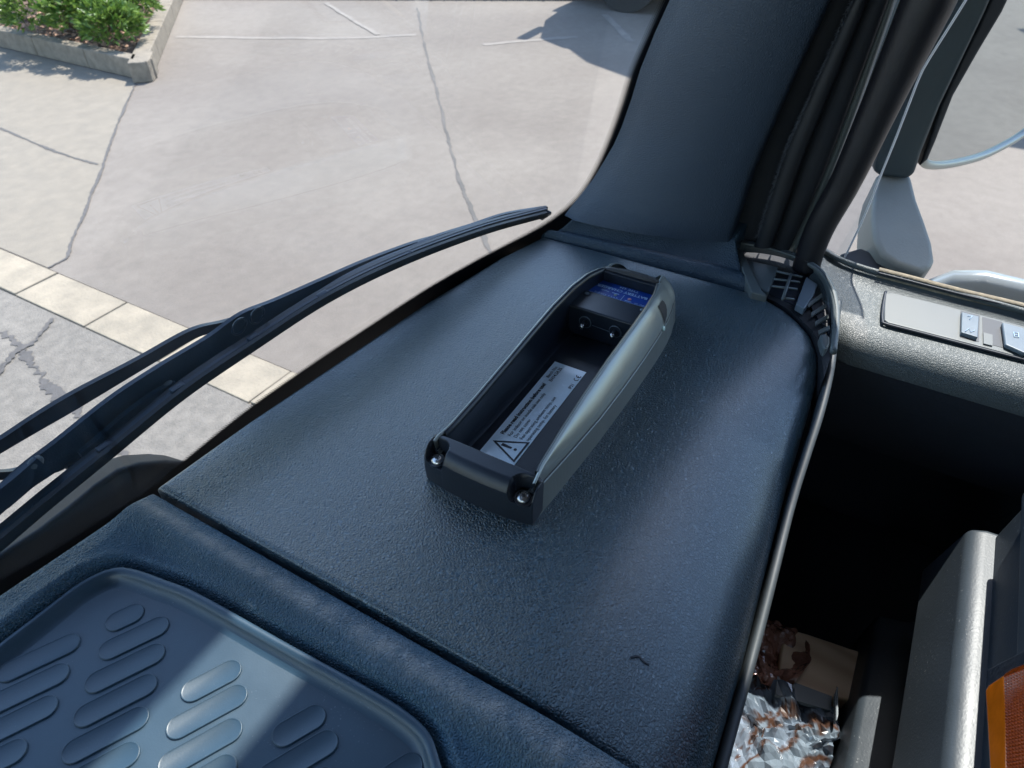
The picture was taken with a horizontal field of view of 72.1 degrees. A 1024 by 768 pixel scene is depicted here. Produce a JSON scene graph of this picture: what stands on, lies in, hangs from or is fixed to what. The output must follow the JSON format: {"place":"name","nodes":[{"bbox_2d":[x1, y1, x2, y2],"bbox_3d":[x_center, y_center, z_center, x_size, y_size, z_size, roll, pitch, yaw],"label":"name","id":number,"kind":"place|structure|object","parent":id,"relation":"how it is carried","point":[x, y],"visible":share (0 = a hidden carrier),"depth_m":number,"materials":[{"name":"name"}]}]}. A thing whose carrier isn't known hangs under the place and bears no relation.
{"place":"outdoors","nodes":[
{"label":"outdoors","id":0,"kind":"place"},
{"bbox_2d":[0,290,252,522],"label":"lane asphalt","id":1,"kind":"structure","parent":0,"point":[69,356],"depth_m":3.85,"materials":[{"name":"grey asphalt"}]},
{"bbox_2d":[0,318,53,373],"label":"asphalt crack","id":2,"kind":"object","parent":1,"relation":"on","point":[10,357],"visible":1,"depth_m":4.12,"materials":[{"name":"grey asphalt"}]},
{"bbox_2d":[0,330,128,455],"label":"asphalt crack","id":3,"kind":"object","parent":1,"relation":"on","point":[55,391],"visible":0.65,"depth_m":3.91,"materials":[{"name":"grey asphalt"}]},
{"bbox_2d":[0,0,1023,373],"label":"yard asphalt","id":4,"kind":"structure","parent":0,"point":[238,176],"depth_m":6.27,"materials":[{"name":"grey asphalt"}]},
{"bbox_2d":[0,48,133,267],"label":"asphalt patch","id":5,"kind":"object","parent":4,"relation":"on","point":[75,111],"visible":0.93,"depth_m":6.55,"materials":[{"name":"grey asphalt"}]},
{"bbox_2d":[0,127,97,164],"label":"asphalt crack","id":6,"kind":"object","parent":5,"relation":"on","point":[45,147],"visible":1,"depth_m":6.45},
{"bbox_2d":[49,83,135,266],"bbox_3d":[-3.658,-2.094,6.372,0.113,0.001,4.140,-10,41,-11],"label":"asphalt crack","id":7,"kind":"object","parent":5,"relation":"on","point":[69,250],"visible":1,"depth_m":5.85,"materials":[{"name":"grey asphalt"}]},
{"bbox_2d":[0,0,182,82],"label":"planter","id":8,"kind":"object","parent":4,"relation":"on","point":[139,63],"visible":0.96,"depth_m":8.51,"materials":[{"name":"concrete"}]},
{"bbox_2d":[0,4,152,50],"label":"leaf litter","id":9,"kind":"object","parent":8,"relation":"on","point":[103,43],"visible":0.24,"depth_m":8.74,"materials":[{"name":"plant"}]},
{"bbox_2d":[0,0,165,45],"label":"laurel shrub","id":10,"kind":"object","parent":8,"relation":"in","point":[86,14],"visible":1,"depth_m":8.13,"materials":[{"name":"green plant"}]},
{"bbox_2d":[175,34,415,38],"bbox_3d":[-2.893,-4.635,9.407,3.211,0.001,0.252,-1,40,-1],"label":"lane marking","id":11,"kind":"object","parent":4,"relation":"on","point":[235,37],"visible":1,"depth_m":9.39,"materials":[{"name":"white paint"}]},
{"bbox_2d":[324,2,379,34],"bbox_3d":[-2.356,-5.316,10.212,0.102,0.001,2.173,-20,44,-22],"label":"lane marking","id":12,"kind":"object","parent":4,"relation":"on","point":[354,20],"visible":1,"depth_m":10.12,"materials":[{"name":"white paint"}]},
{"bbox_2d":[416,8,491,253],"bbox_3d":[-0.787,-3.156,7.645,0.150,0.001,8.025,-7,40,-8],"label":"asphalt crack","id":13,"kind":"object","parent":4,"relation":"on","point":[475,219],"visible":0.87,"depth_m":6.53,"materials":[{"name":"grey asphalt"}]},
{"bbox_2d":[482,36,577,44],"bbox_3d":[0.246,-4.532,9.285,1.304,0.001,0.129,-11,41,-13],"label":"lane marking","id":14,"kind":"object","parent":4,"relation":"on","point":[548,38],"visible":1,"depth_m":9.28,"materials":[{"name":"white paint"}]},
{"bbox_2d":[602,14,633,41],"bbox_3d":[1.471,-4.964,9.799,0.126,0.001,1.512,-5,40,-6],"label":"lane marking","id":15,"kind":"object","parent":4,"relation":"on","point":[622,32],"visible":1,"depth_m":9.75,"materials":[{"name":"white paint"}]},
{"bbox_2d":[604,0,653,12],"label":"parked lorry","id":16,"kind":"object","parent":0,"point":[626,6],"visible":1,"depth_m":10.39,"materials":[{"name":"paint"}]},
{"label":"cab right wall","id":17,"kind":"structure","parent":0,"visible":0},
{"bbox_2d":[0,219,841,767],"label":"dashboard","id":18,"kind":"object","parent":17,"relation":"attached to","point":[610,607],"visible":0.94,"depth_m":0.35,"materials":[{"name":"plastic"}]},
{"bbox_2d":[0,567,441,767],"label":"rubber mat","id":19,"kind":"object","parent":18,"relation":"in","point":[120,667],"visible":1,"depth_m":0.29,"materials":[{"name":"rubber"}]},
{"bbox_2d":[0,0,669,595],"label":"windscreen","id":20,"kind":"object","parent":18,"relation":"on","point":[326,362],"visible":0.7,"depth_m":0.47,"materials":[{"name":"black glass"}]},
{"bbox_2d":[0,454,183,581],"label":"wiper cowl","id":21,"kind":"object","parent":20,"relation":"attached to","point":[113,484],"visible":0.37,"depth_m":0.41,"materials":[{"name":"black plastic"}]},
{"bbox_2d":[0,206,550,551],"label":"windscreen wiper","id":22,"kind":"object","parent":20,"relation":"attached to","point":[91,442],"visible":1,"depth_m":0.37,"materials":[{"name":"black rubber"}]},
{"bbox_2d":[424,263,674,525],"bbox_3d":[0.035,-0.011,0.422,0.074,0.042,0.219,20,44,23],"label":"battery charger","id":23,"kind":"object","parent":18,"relation":"on","point":[520,436],"visible":1,"depth_m":0.40,"materials":[{"name":"black plastic"}]},
{"bbox_2d":[565,0,896,252],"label":"windscreen pillar","id":24,"kind":"structure","parent":18,"relation":"on","point":[744,111],"depth_m":0.48,"materials":[{"name":"plastic"}]},
{"bbox_2d":[792,0,957,274],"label":"door frame","id":25,"kind":"object","parent":24,"relation":"attached to","point":[915,31],"visible":0.99,"depth_m":0.45,"materials":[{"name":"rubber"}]},
{"bbox_2d":[737,240,839,411],"bbox_3d":[0.204,-0.054,0.514,0.065,0.044,0.174,0,40,0],"label":"corner vent","id":26,"kind":"object","parent":18,"relation":"attached to","point":[772,276],"visible":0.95,"depth_m":0.51,"materials":[{"name":"plastic"}]},
{"bbox_2d":[752,249,1023,677],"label":"door","id":27,"kind":"structure","parent":17,"relation":"attached to","point":[915,468],"depth_m":0.54,"materials":[{"name":"plastic"}]},
{"bbox_2d":[753,619,810,686],"bbox_3d":[0.205,0.207,0.545,0.049,0.021,0.062,10,41,11],"label":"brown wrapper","id":28,"kind":"object","parent":27,"relation":"on","point":[777,635],"visible":0.71,"depth_m":0.54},
{"bbox_2d":[728,675,839,767],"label":"plastic bag","id":29,"kind":"object","parent":27,"relation":"on","point":[786,730],"visible":0.84,"depth_m":0.50,"materials":[{"name":"plastic"}]},
{"bbox_2d":[774,676,831,711],"bbox_3d":[0.215,0.231,0.521,0.039,0.004,0.015,14,42,16],"label":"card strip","id":30,"kind":"object","parent":27,"relation":"on","point":[808,697],"visible":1,"depth_m":0.52,"materials":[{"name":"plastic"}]},
{"bbox_2d":[777,632,857,708],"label":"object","id":31,"kind":"object","parent":27,"relation":"in","point":[830,667],"visible":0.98,"depth_m":0.54,"materials":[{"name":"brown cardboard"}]},
{"bbox_2d":[833,686,837,724],"bbox_3d":[0.232,0.230,0.504,0.005,0.008,0.029,20,44,23],"label":"spiral binding","id":32,"kind":"object","parent":31,"relation":"on","point":[835,700],"visible":1,"depth_m":0.50,"materials":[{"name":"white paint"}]},
{"bbox_2d":[844,0,966,257],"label":"wind deflector","id":33,"kind":"object","parent":27,"relation":"attached to","point":[910,100],"visible":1,"depth_m":0.51,"materials":[{"name":"clear plastic"}]},
{"bbox_2d":[830,494,1023,767],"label":"stepped housing","id":34,"kind":"object","parent":27,"relation":"on","point":[917,694],"visible":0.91,"depth_m":0.42,"materials":[{"name":"grey plastic"}]},
{"bbox_2d":[986,651,1023,767],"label":"amber reflector","id":35,"kind":"object","parent":34,"relation":"attached to","point":[1005,701],"visible":1,"depth_m":0.27,"materials":[{"name":"orange plastic"}]},
{"bbox_2d":[840,0,1023,277],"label":"side mirror","id":36,"kind":"object","parent":27,"relation":"attached to","point":[966,106],"visible":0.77,"depth_m":0.65,"materials":[{"name":"grey glass"}]},
{"bbox_2d":[881,291,1023,361],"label":"switch panel","id":37,"kind":"object","parent":27,"relation":"attached to","point":[956,326],"visible":1,"depth_m":0.47,"materials":[{"name":"grey plastic"}]},
{"label":"ground","id":38,"kind":"structure","parent":0,"visible":0},
{"bbox_2d":[0,249,297,404],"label":"gutter","id":39,"kind":"object","parent":38,"relation":"on","point":[250,379],"visible":0.27,"depth_m":4.37,"materials":[{"name":"concrete"}]}
]}

